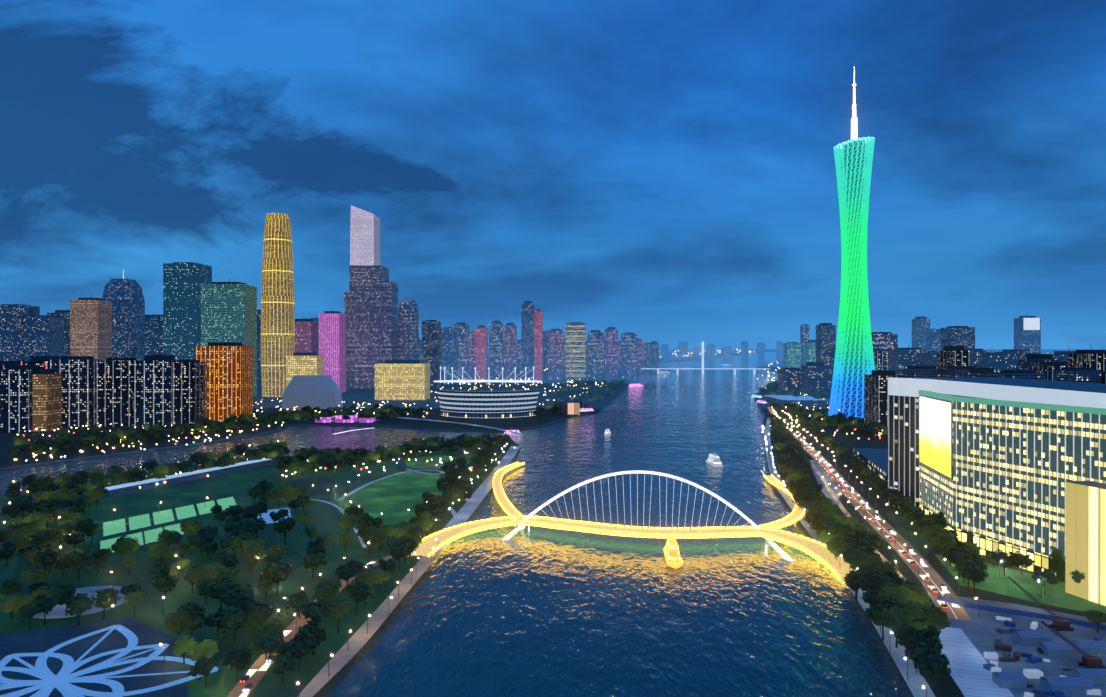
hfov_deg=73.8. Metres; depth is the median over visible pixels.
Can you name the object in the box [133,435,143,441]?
tree
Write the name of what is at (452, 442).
tree
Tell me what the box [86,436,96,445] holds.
tree
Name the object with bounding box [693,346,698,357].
tower
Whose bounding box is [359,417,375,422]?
pond pavilion
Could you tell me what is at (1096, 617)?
tree
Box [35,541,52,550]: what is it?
tree
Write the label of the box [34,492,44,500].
tree
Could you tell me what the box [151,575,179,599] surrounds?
tree
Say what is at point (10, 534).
tree
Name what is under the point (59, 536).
tree
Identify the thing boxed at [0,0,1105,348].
sky
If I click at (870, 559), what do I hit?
tree
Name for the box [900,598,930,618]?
tree
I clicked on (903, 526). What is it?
mall lawn
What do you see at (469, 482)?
tree
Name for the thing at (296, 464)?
tree
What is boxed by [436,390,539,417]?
stadium stand
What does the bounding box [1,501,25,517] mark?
tree
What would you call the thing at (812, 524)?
tree
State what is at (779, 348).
tower
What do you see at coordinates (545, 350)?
tower
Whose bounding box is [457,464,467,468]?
tree
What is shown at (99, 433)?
tree
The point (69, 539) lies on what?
tree
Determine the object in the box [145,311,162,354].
dark tower
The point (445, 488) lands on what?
tree
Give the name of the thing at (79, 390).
residential block
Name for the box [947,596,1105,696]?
site ground
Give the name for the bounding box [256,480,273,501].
tree
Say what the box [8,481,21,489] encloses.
tree
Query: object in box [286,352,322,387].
low warm block
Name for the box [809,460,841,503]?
plaza
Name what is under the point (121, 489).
long shed
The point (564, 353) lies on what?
tower
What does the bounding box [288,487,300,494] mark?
tree
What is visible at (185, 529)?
tree
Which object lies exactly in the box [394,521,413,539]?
tree
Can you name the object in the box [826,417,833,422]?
tree
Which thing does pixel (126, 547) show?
tree
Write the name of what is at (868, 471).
tree
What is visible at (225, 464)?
tree
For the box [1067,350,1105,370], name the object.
building
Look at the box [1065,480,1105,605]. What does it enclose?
building
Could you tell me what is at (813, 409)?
city lights
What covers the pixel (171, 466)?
tree
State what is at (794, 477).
tree
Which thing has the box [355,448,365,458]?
tree
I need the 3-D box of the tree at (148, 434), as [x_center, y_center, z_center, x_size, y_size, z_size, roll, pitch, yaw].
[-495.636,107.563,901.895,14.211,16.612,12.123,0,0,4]
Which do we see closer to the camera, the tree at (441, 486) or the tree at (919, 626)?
the tree at (919, 626)
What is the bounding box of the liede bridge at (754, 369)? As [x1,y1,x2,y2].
[641,342,769,373]
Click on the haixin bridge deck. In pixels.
(839, 568)
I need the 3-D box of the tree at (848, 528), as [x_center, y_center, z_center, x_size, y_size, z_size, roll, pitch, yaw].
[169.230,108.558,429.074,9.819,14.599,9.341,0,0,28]
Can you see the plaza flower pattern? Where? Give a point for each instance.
(60, 681)
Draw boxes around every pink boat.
[580,408,593,411]
[629,384,643,386]
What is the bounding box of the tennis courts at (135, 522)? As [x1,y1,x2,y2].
[103,497,235,535]
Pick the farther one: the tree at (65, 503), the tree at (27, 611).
the tree at (65, 503)
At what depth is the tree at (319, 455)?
724.25 m
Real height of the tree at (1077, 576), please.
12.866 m
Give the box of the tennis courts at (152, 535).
[100,523,183,552]
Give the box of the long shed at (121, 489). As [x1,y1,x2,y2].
[103,458,272,496]
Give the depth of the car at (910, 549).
420.42 m
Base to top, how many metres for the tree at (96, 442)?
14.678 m
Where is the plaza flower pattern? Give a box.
[0,625,218,696]
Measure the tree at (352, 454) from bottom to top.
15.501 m
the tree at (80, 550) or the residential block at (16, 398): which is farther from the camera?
the residential block at (16, 398)
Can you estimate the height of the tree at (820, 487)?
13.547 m
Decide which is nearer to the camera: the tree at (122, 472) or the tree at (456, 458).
the tree at (122, 472)
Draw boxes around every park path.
[283,499,366,547]
[338,470,468,500]
[406,462,468,473]
[413,507,459,525]
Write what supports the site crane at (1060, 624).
on the site ground at (981, 632)
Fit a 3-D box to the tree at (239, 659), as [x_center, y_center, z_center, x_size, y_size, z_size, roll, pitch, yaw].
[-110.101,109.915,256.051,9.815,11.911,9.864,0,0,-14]
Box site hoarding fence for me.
[938,595,1105,630]
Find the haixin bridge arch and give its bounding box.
[524,470,759,528]
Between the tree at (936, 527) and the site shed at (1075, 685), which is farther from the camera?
the tree at (936, 527)
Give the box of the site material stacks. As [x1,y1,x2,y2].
[983,616,1105,696]
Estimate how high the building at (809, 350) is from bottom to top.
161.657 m
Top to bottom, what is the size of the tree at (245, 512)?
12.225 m
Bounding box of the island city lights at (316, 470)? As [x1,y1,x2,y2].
[8,447,514,503]
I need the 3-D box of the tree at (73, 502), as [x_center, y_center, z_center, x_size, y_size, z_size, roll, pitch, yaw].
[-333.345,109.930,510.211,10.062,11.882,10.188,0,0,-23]
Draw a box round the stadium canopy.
[434,380,541,381]
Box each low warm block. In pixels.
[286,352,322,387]
[375,360,429,399]
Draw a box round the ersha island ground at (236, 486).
[0,440,519,696]
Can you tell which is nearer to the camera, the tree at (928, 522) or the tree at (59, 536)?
the tree at (59, 536)
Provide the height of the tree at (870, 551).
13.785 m
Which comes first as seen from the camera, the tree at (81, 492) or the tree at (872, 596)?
the tree at (872, 596)
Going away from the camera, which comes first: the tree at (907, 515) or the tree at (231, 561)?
the tree at (231, 561)
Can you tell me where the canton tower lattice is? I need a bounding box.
[828,137,874,417]
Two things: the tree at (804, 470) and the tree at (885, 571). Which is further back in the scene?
the tree at (804, 470)
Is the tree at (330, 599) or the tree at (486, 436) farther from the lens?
the tree at (486, 436)
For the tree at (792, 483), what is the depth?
568.45 m
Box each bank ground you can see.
[0,349,752,469]
[659,349,1105,696]
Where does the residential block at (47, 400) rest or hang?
on the bank ground at (355, 397)
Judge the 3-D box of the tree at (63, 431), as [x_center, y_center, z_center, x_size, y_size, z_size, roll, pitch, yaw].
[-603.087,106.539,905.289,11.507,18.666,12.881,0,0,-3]
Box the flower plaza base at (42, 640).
[0,617,188,696]
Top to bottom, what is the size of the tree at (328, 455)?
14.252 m
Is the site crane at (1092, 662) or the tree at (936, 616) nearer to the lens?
the site crane at (1092, 662)
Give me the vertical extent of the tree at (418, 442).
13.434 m
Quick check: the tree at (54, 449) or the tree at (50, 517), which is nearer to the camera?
the tree at (50, 517)
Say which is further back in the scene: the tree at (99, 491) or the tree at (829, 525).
the tree at (99, 491)
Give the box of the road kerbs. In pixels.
[767,407,972,619]
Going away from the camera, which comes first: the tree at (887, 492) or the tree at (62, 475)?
the tree at (887, 492)
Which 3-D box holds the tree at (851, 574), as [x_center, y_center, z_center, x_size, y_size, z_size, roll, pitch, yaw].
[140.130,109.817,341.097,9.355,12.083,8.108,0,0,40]
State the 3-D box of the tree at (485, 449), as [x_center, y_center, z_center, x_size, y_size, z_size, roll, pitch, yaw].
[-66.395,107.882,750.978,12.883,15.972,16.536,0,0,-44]
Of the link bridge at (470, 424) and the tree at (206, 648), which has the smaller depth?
the tree at (206, 648)
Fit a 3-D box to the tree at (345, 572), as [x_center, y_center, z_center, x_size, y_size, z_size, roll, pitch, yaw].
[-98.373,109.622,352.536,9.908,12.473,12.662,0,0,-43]
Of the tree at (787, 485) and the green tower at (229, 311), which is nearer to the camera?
the tree at (787, 485)
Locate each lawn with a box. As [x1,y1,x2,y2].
[7,543,187,596]
[233,543,303,588]
[281,476,336,495]
[338,471,442,525]
[404,455,453,468]
[887,506,934,555]
[934,554,1105,613]
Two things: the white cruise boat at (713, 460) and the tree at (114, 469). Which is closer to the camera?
the tree at (114, 469)
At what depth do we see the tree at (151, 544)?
406.78 m
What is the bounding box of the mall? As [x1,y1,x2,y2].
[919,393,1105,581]
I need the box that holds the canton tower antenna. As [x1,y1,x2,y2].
[837,66,869,148]
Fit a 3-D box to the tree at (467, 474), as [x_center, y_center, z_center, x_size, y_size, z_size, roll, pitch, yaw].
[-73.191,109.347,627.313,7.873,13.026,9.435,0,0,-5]
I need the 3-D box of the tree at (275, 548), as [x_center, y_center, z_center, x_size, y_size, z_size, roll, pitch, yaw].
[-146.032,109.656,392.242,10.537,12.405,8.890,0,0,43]
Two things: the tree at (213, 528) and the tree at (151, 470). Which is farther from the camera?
the tree at (151, 470)
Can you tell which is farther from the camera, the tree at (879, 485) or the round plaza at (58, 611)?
the tree at (879, 485)
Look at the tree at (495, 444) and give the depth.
821.57 m
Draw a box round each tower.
[0,303,39,359]
[22,315,63,360]
[47,310,69,355]
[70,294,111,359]
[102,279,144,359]
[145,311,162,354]
[163,262,211,359]
[201,280,256,396]
[257,310,260,386]
[261,213,294,396]
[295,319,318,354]
[319,311,345,392]
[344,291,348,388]
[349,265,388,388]
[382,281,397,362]
[398,300,418,359]
[419,338,421,362]
[422,318,440,386]
[441,327,457,382]
[453,323,468,377]
[465,331,474,379]
[475,323,487,379]
[489,330,489,371]
[490,321,502,379]
[504,321,516,379]
[517,339,520,371]
[521,301,534,378]
[534,307,542,380]
[543,331,547,369]
[548,329,563,379]
[564,335,564,371]
[566,322,585,380]
[586,341,587,369]
[588,327,603,378]
[604,337,604,369]
[605,327,617,380]
[618,340,620,369]
[621,332,636,380]
[637,338,643,371]
[644,343,649,367]
[650,341,658,371]
[660,344,667,356]
[678,342,687,355]
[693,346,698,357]
[707,344,714,355]
[722,346,732,356]
[741,341,747,355]
[757,343,764,355]
[776,341,782,356]
[841,140,864,416]
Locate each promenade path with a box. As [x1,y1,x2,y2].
[297,554,432,696]
[433,446,519,553]
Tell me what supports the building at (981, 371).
on the bank ground at (945, 685)
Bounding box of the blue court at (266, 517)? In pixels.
[257,508,290,523]
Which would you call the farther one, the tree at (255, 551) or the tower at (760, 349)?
the tower at (760, 349)
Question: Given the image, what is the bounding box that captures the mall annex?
[853,448,887,481]
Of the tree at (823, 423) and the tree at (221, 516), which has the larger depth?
the tree at (823, 423)
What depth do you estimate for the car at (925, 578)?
367.80 m
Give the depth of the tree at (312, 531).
432.75 m
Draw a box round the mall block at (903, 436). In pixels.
[888,377,1105,507]
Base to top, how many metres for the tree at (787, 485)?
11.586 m
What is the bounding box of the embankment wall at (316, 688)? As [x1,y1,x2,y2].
[304,552,440,696]
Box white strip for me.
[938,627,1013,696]
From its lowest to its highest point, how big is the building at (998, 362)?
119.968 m
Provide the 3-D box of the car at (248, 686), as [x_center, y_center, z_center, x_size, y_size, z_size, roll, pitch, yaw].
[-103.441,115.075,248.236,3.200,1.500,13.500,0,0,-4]
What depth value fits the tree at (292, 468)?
656.43 m
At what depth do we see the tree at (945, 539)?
400.88 m
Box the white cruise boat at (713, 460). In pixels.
[706,454,722,466]
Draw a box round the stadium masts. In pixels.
[440,366,534,384]
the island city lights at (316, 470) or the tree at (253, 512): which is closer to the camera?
the tree at (253, 512)
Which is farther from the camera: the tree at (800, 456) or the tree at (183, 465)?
the tree at (800, 456)
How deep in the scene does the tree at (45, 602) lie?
306.95 m
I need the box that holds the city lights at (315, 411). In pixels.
[16,349,750,460]
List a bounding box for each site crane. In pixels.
[1008,576,1073,630]
[1041,621,1105,668]
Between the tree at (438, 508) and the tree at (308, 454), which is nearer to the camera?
the tree at (438, 508)
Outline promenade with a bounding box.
[765,418,934,696]
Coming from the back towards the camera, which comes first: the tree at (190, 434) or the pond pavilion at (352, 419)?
the pond pavilion at (352, 419)
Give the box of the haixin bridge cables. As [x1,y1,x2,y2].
[534,473,749,528]
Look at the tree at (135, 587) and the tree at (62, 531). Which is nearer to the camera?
the tree at (135, 587)
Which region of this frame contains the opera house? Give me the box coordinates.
[281,375,342,409]
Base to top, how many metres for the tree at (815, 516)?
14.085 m
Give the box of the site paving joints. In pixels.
[945,627,1010,696]
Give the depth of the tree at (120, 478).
608.61 m
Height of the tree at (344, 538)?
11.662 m
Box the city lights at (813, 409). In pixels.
[757,362,882,438]
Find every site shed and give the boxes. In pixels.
[992,672,1026,688]
[1012,631,1052,644]
[1037,642,1083,657]
[1040,677,1093,694]
[1071,640,1105,655]
[1071,668,1105,683]
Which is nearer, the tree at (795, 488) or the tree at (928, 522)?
the tree at (928, 522)
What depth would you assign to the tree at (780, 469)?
657.68 m
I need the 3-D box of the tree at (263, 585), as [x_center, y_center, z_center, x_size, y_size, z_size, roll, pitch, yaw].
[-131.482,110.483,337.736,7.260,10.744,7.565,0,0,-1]
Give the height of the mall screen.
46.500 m
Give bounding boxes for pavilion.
[315,416,334,422]
[335,414,357,422]
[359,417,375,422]
[554,402,579,415]
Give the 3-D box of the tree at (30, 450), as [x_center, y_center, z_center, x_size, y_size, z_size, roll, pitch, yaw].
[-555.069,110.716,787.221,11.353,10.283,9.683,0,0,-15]
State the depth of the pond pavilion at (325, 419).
1151.42 m
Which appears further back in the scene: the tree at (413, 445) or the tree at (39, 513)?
the tree at (413, 445)
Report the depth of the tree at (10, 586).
331.62 m
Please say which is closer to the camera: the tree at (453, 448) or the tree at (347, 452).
the tree at (347, 452)
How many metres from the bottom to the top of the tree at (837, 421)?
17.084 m
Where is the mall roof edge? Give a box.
[918,390,1105,414]
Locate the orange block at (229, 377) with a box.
[196,342,252,421]
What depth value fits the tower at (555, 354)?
2717.57 m
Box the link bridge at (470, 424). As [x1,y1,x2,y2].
[397,417,526,434]
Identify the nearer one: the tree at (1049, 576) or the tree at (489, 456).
the tree at (1049, 576)
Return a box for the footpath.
[811,464,905,580]
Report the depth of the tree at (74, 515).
484.62 m
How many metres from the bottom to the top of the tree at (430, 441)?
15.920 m
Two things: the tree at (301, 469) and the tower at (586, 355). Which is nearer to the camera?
the tree at (301, 469)
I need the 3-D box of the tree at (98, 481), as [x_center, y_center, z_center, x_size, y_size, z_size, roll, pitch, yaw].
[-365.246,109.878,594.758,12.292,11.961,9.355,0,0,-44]
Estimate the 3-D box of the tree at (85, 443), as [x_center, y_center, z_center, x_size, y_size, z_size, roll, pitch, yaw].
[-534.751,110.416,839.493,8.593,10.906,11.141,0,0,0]
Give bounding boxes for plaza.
[33,586,126,618]
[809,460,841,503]
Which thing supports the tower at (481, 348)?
on the bank ground at (355, 397)
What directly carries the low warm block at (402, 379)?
on the bank ground at (355, 397)
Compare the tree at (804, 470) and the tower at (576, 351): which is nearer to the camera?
the tree at (804, 470)
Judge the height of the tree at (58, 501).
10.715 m
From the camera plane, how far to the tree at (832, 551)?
398.95 m
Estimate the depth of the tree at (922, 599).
314.57 m
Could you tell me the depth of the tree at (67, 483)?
588.17 m
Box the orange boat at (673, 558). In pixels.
[663,535,683,568]
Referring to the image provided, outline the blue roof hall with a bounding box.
[763,395,829,405]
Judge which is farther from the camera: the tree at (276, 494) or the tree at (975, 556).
the tree at (276, 494)
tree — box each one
[0,524,30,550]
[0,545,16,565]
[0,578,21,598]
[0,595,29,618]
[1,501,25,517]
[1,539,18,556]
[4,508,19,517]
[5,489,21,497]
[6,516,23,524]
[8,444,21,456]
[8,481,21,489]
[8,596,33,622]
[9,447,20,458]
[12,494,32,516]
[13,435,25,444]
[14,535,29,554]
[15,604,40,628]
[17,440,29,444]
[17,522,37,530]
[17,544,37,565]
[19,445,28,455]
[20,565,48,582]
[21,548,44,567]
[22,473,37,493]
[22,500,35,517]
[23,514,37,522]
[26,484,42,494]
[27,447,37,452]
[27,582,49,594]
[28,529,57,544]
[29,585,56,614]
[29,594,60,624]
[30,438,45,447]
[30,517,48,529]
[32,450,42,458]
[33,510,48,516]
[33,547,59,578]
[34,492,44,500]
[35,502,55,512]
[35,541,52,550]
[36,447,47,454]
[37,475,54,490]
[37,513,54,527]
[39,497,55,513]
[41,491,53,497]
[44,484,60,490]
[46,442,56,448]
[48,492,63,499]
[48,529,62,544]
[50,446,58,454]
[50,522,74,545]
[51,555,68,576]
[52,505,72,522]
[53,440,66,447]
[53,489,75,500]
[53,498,62,504]
[53,584,75,615]
[54,480,63,488]
[54,501,71,517]
[55,503,68,519]
[56,428,68,435]
[57,434,67,440]
[57,471,67,488]
[57,526,68,546]
[61,520,76,531]
[61,550,95,579]
[62,437,74,450]
[62,474,81,482]
[63,532,85,549]
[64,480,71,487]
[64,498,79,510]
[64,548,84,569]
[65,593,88,616]
[65,597,93,625]
[67,483,83,498]
[67,511,80,519]
[68,437,82,452]
[69,444,78,453]
[71,505,86,519]
[74,517,94,545]
[75,494,92,506]
[76,469,91,486]
[77,476,87,485]
[77,489,85,494]
[80,432,91,436]
[81,440,88,449]
[84,484,96,490]
[84,524,98,542]
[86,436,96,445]
[86,472,101,485]
[86,492,98,507]
[89,445,96,452]
[89,547,111,567]
[89,587,120,619]
[90,551,110,575]
[91,439,101,450]
[91,487,104,505]
[92,468,104,472]
[93,478,102,485]
[93,486,107,501]
[95,431,106,437]
[101,472,118,486]
[104,438,113,447]
[105,436,117,446]
[107,465,121,474]
[110,538,137,568]
[113,429,124,443]
[113,474,123,485]
[115,535,139,547]
[116,471,125,483]
[119,583,141,595]
[122,429,129,436]
[122,471,132,480]
[122,555,136,574]
[123,590,145,616]
[125,436,135,447]
[127,471,145,482]
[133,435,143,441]
[137,470,148,479]
[139,439,147,445]
[140,430,153,440]
[142,423,150,429]
[142,459,155,474]
[147,541,159,557]
[148,466,153,477]
[148,542,170,563]
[149,563,170,591]
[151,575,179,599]
[152,465,168,473]
[154,473,166,478]
[156,530,181,554]
[157,435,165,441]
[163,462,176,475]
[164,606,198,634]
[170,467,179,474]
[170,541,190,557]
[172,432,180,441]
[172,557,190,573]
[173,632,196,663]
[177,461,192,472]
[177,602,204,613]
[179,426,189,439]
[180,519,200,533]
[181,606,206,636]
[183,464,195,471]
[183,519,201,533]
[184,569,198,592]
[186,639,217,660]
[187,432,193,440]
[187,530,209,555]
[188,566,198,589]
[188,654,217,687]
[190,452,202,464]
[191,528,200,534]
[194,423,203,427]
[194,430,201,435]
[194,562,224,580]
[197,575,217,603]
[198,528,219,554]
[199,541,217,559]
[200,416,206,421]
[200,426,207,435]
[201,525,218,535]
[202,452,215,458]
[203,459,213,467]
[204,609,230,634]
[207,578,235,609]
[208,427,214,433]
[210,461,219,467]
[210,504,221,515]
[213,511,226,525]
[214,607,247,641]
[215,457,227,464]
[215,548,233,561]
[215,566,236,583]
[217,454,229,460]
[218,462,229,466]
[219,422,225,431]
[220,531,248,554]
[221,584,253,608]
[221,646,251,682]
[222,449,235,457]
[222,555,238,566]
[224,518,240,532]
[225,422,235,433]
[225,505,242,516]
[226,515,241,522]
[227,457,238,462]
[231,522,252,534]
[233,523,253,535]
[234,441,247,458]
[234,596,257,628]
[235,422,243,432]
[236,530,253,552]
[239,417,248,427]
[241,506,251,518]
[242,536,265,550]
[243,602,269,628]
[244,543,263,563]
[245,455,256,460]
[245,519,259,532]
[245,543,266,570]
[247,486,261,497]
[248,505,262,518]
[250,449,264,457]
[251,634,283,662]
[252,501,267,517]
[252,518,266,537]
[252,618,282,637]
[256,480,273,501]
[256,601,279,622]
[257,578,272,600]
[258,493,270,505]
[259,564,277,593]
[264,553,282,564]
[265,560,292,596]
[267,440,276,449]
[267,450,277,457]
[268,543,289,555]
[269,489,284,508]
[269,511,279,526]
[272,651,299,682]
[274,516,295,544]
[276,441,287,447]
[276,446,286,455]
[276,461,284,473]
[276,482,290,491]
[276,632,319,668]
[277,455,292,470]
[278,509,288,518]
[283,491,297,508]
[284,414,290,421]
[285,457,297,464]
[285,591,310,618]
[287,462,298,475]
[288,463,297,477]
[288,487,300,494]
[288,500,298,514]
[293,415,301,419]
[293,449,301,454]
[294,620,319,637]
[295,453,306,465]
[295,495,311,511]
[296,512,313,526]
[298,465,307,472]
[298,485,307,496]
[302,549,326,578]
[302,597,329,623]
[302,629,325,655]
[303,526,318,541]
[304,450,317,458]
[306,536,324,553]
[308,455,317,468]
[309,460,318,470]
[312,578,341,599]
[314,534,331,552]
[315,457,326,470]
[315,597,335,612]
[316,452,326,457]
[319,412,328,416]
[322,453,334,467]
[324,459,334,468]
[324,598,350,633]
[333,458,342,471]
[334,564,360,589]
[337,530,351,551]
[338,453,349,464]
[339,513,354,530]
[341,448,352,455]
[342,414,349,422]
[343,505,363,527]
[343,581,371,614]
[344,458,354,470]
[345,559,364,583]
[347,448,356,457]
[353,512,370,538]
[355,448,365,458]
[357,524,375,538]
[357,566,386,597]
[361,457,369,461]
[363,537,377,552]
[364,585,373,605]
[365,450,376,455]
[370,516,382,527]
[371,454,379,459]
[373,531,387,549]
[374,570,390,589]
[375,445,387,458]
[376,525,398,544]
[376,558,397,582]
[386,453,393,458]
[390,540,410,569]
[393,527,407,538]
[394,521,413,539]
[397,538,417,563]
[398,441,409,457]
[399,535,417,557]
[404,526,423,537]
[407,443,419,450]
[409,516,416,524]
[410,447,419,457]
[411,408,417,414]
[413,502,426,509]
[413,511,432,538]
[413,535,422,550]
[414,503,433,513]
[414,521,432,537]
[415,440,425,445]
[417,407,423,413]
[422,444,431,456]
[422,491,437,504]
[426,436,434,444]
[430,503,443,524]
[430,511,441,529]
[433,436,443,443]
[436,478,449,492]
[436,481,448,496]
[437,493,455,504]
[438,441,449,447]
[439,464,451,471]
[439,501,449,513]
[443,483,455,495]
[444,467,455,475]
[445,473,459,483]
[446,438,458,446]
[446,483,461,504]
[450,446,457,454]
[452,490,464,507]
[453,457,463,465]
[454,467,466,478]
[455,458,466,465]
[456,440,463,450]
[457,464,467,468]
[461,491,471,503]
[462,439,474,447]
[463,469,471,478]
[463,480,473,485]
[464,433,474,440]
[464,487,472,491]
[468,452,476,465]
[470,455,481,462]
[472,463,482,479]
[474,457,486,461]
[475,470,484,485]
[476,441,482,448]
[480,447,493,453]
[482,434,491,439]
[483,453,495,460]
[483,460,496,476]
[487,448,499,457]
[488,434,499,447]
[491,440,499,447]
[493,447,501,452]
[500,440,510,451]
[501,437,512,443]
[502,433,511,440]
[774,435,784,440]
[774,442,786,449]
[776,457,783,465]
[778,464,783,472]
[782,463,795,475]
[784,443,797,449]
[785,473,798,482]
[785,480,795,489]
[787,466,802,474]
[789,479,796,490]
[789,485,801,493]
[791,450,805,460]
[795,491,809,508]
[796,466,807,473]
[796,480,810,487]
[798,500,814,513]
[800,473,811,480]
[803,461,811,469]
[804,514,813,529]
[807,479,815,486]
[808,491,821,500]
[808,521,815,529]
[809,511,825,520]
[812,483,822,492]
[814,430,824,436]
[814,520,825,529]
[817,492,825,500]
[817,518,837,536]
[818,532,833,544]
[819,421,827,425]
[824,436,833,447]
[824,498,832,503]
[824,501,838,510]
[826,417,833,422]
[826,539,837,550]
[828,544,840,556]
[829,523,847,534]
[829,540,844,560]
[831,537,842,543]
[832,418,841,429]
[835,446,847,458]
[836,521,852,532]
[836,531,851,548]
[837,423,844,432]
[839,513,859,524]
[842,425,850,434]
[842,534,862,547]
[842,547,866,571]
[844,573,860,598]
[845,574,868,602]
[846,519,867,533]
[847,550,865,568]
[848,415,856,423]
[848,454,858,469]
[849,569,866,591]
[852,460,865,474]
[852,542,877,554]
[854,529,869,536]
[856,422,865,426]
[856,462,869,478]
[856,563,880,587]
[858,427,868,437]
[858,553,881,565]
[860,535,882,550]
[861,588,893,605]
[863,468,874,484]
[864,604,893,639]
[865,472,875,486]
[868,475,878,482]
[870,428,878,434]
[871,479,881,491]
[874,558,896,571]
[876,481,887,498]
[878,595,904,608]
[879,569,898,576]
[879,607,913,647]
[882,487,899,506]
[883,585,912,602]
[885,572,910,584]
[886,492,901,509]
[888,602,908,613]
[889,495,902,512]
[892,495,912,515]
[894,622,916,658]
[898,498,913,518]
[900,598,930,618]
[901,580,926,601]
[903,504,916,522]
[904,640,921,668]
[905,509,924,525]
[909,506,924,529]
[912,591,930,605]
[912,624,942,653]
[912,650,950,688]
[914,622,925,632]
[914,642,942,681]
[915,606,950,630]
[917,517,938,537]
[921,526,933,541]
[924,525,942,546]
[927,529,957,554]
[931,511,946,528]
[935,529,956,560]
[936,519,947,528]
[942,549,950,565]
[946,546,969,576]
[954,565,963,582]
[956,556,973,589]
[958,544,980,557]
[960,559,988,595]
[961,540,980,552]
[966,552,984,561]
[984,553,995,566]
[991,549,1017,575]
[1013,551,1034,574]
[1031,568,1060,594]
[1048,548,1064,565]
[1070,570,1084,582]
[1085,610,1105,632]
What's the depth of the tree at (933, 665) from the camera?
247.53 m
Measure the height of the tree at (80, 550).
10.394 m
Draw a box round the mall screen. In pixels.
[919,395,952,479]
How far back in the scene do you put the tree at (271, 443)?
797.65 m
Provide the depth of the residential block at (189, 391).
1095.27 m
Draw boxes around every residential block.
[0,357,24,369]
[0,358,36,432]
[21,356,59,368]
[33,369,61,431]
[50,351,103,426]
[97,353,136,426]
[135,347,179,426]
[173,357,205,425]
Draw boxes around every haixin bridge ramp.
[493,462,524,526]
[759,475,804,529]
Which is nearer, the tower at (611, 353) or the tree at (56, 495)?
the tree at (56, 495)
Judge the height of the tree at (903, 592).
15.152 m
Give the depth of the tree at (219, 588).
320.03 m
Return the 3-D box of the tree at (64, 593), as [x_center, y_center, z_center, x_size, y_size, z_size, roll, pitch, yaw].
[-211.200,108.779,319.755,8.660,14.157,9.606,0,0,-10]
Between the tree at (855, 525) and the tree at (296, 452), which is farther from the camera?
the tree at (296, 452)
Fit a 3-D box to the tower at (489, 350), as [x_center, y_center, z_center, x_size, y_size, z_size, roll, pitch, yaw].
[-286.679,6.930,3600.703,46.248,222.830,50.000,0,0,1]
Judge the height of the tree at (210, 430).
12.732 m
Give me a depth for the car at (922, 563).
396.79 m
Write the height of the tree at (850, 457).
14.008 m
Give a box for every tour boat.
[502,430,523,435]
[604,429,610,435]
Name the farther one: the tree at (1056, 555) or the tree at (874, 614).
the tree at (1056, 555)
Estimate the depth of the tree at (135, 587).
333.60 m
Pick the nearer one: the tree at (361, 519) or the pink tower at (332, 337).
the tree at (361, 519)
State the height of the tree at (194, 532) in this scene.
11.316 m
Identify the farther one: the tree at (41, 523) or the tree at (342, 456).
the tree at (342, 456)
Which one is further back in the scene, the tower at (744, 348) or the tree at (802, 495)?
the tower at (744, 348)
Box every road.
[71,506,305,532]
[227,555,416,696]
[768,408,970,619]
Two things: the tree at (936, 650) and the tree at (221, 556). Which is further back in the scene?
the tree at (221, 556)
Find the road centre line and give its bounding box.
[771,409,956,617]
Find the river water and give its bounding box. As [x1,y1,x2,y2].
[0,350,913,696]
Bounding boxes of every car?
[237,669,257,686]
[239,683,254,696]
[258,655,275,670]
[281,630,291,637]
[906,559,916,566]
[908,547,916,554]
[918,559,927,566]
[920,575,929,582]
[928,586,938,594]
[937,600,947,610]
[939,583,949,592]
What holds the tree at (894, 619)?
on the promenade
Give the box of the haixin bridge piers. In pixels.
[502,525,793,561]
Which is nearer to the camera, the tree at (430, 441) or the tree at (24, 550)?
the tree at (24, 550)
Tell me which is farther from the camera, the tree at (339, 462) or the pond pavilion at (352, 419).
the pond pavilion at (352, 419)
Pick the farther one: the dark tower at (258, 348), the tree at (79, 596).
the dark tower at (258, 348)
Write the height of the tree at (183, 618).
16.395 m
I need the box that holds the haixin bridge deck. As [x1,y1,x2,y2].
[411,515,855,582]
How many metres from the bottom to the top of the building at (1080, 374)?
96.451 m
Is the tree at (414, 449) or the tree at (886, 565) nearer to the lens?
the tree at (886, 565)
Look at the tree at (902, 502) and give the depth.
498.60 m
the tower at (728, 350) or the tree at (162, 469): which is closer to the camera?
the tree at (162, 469)

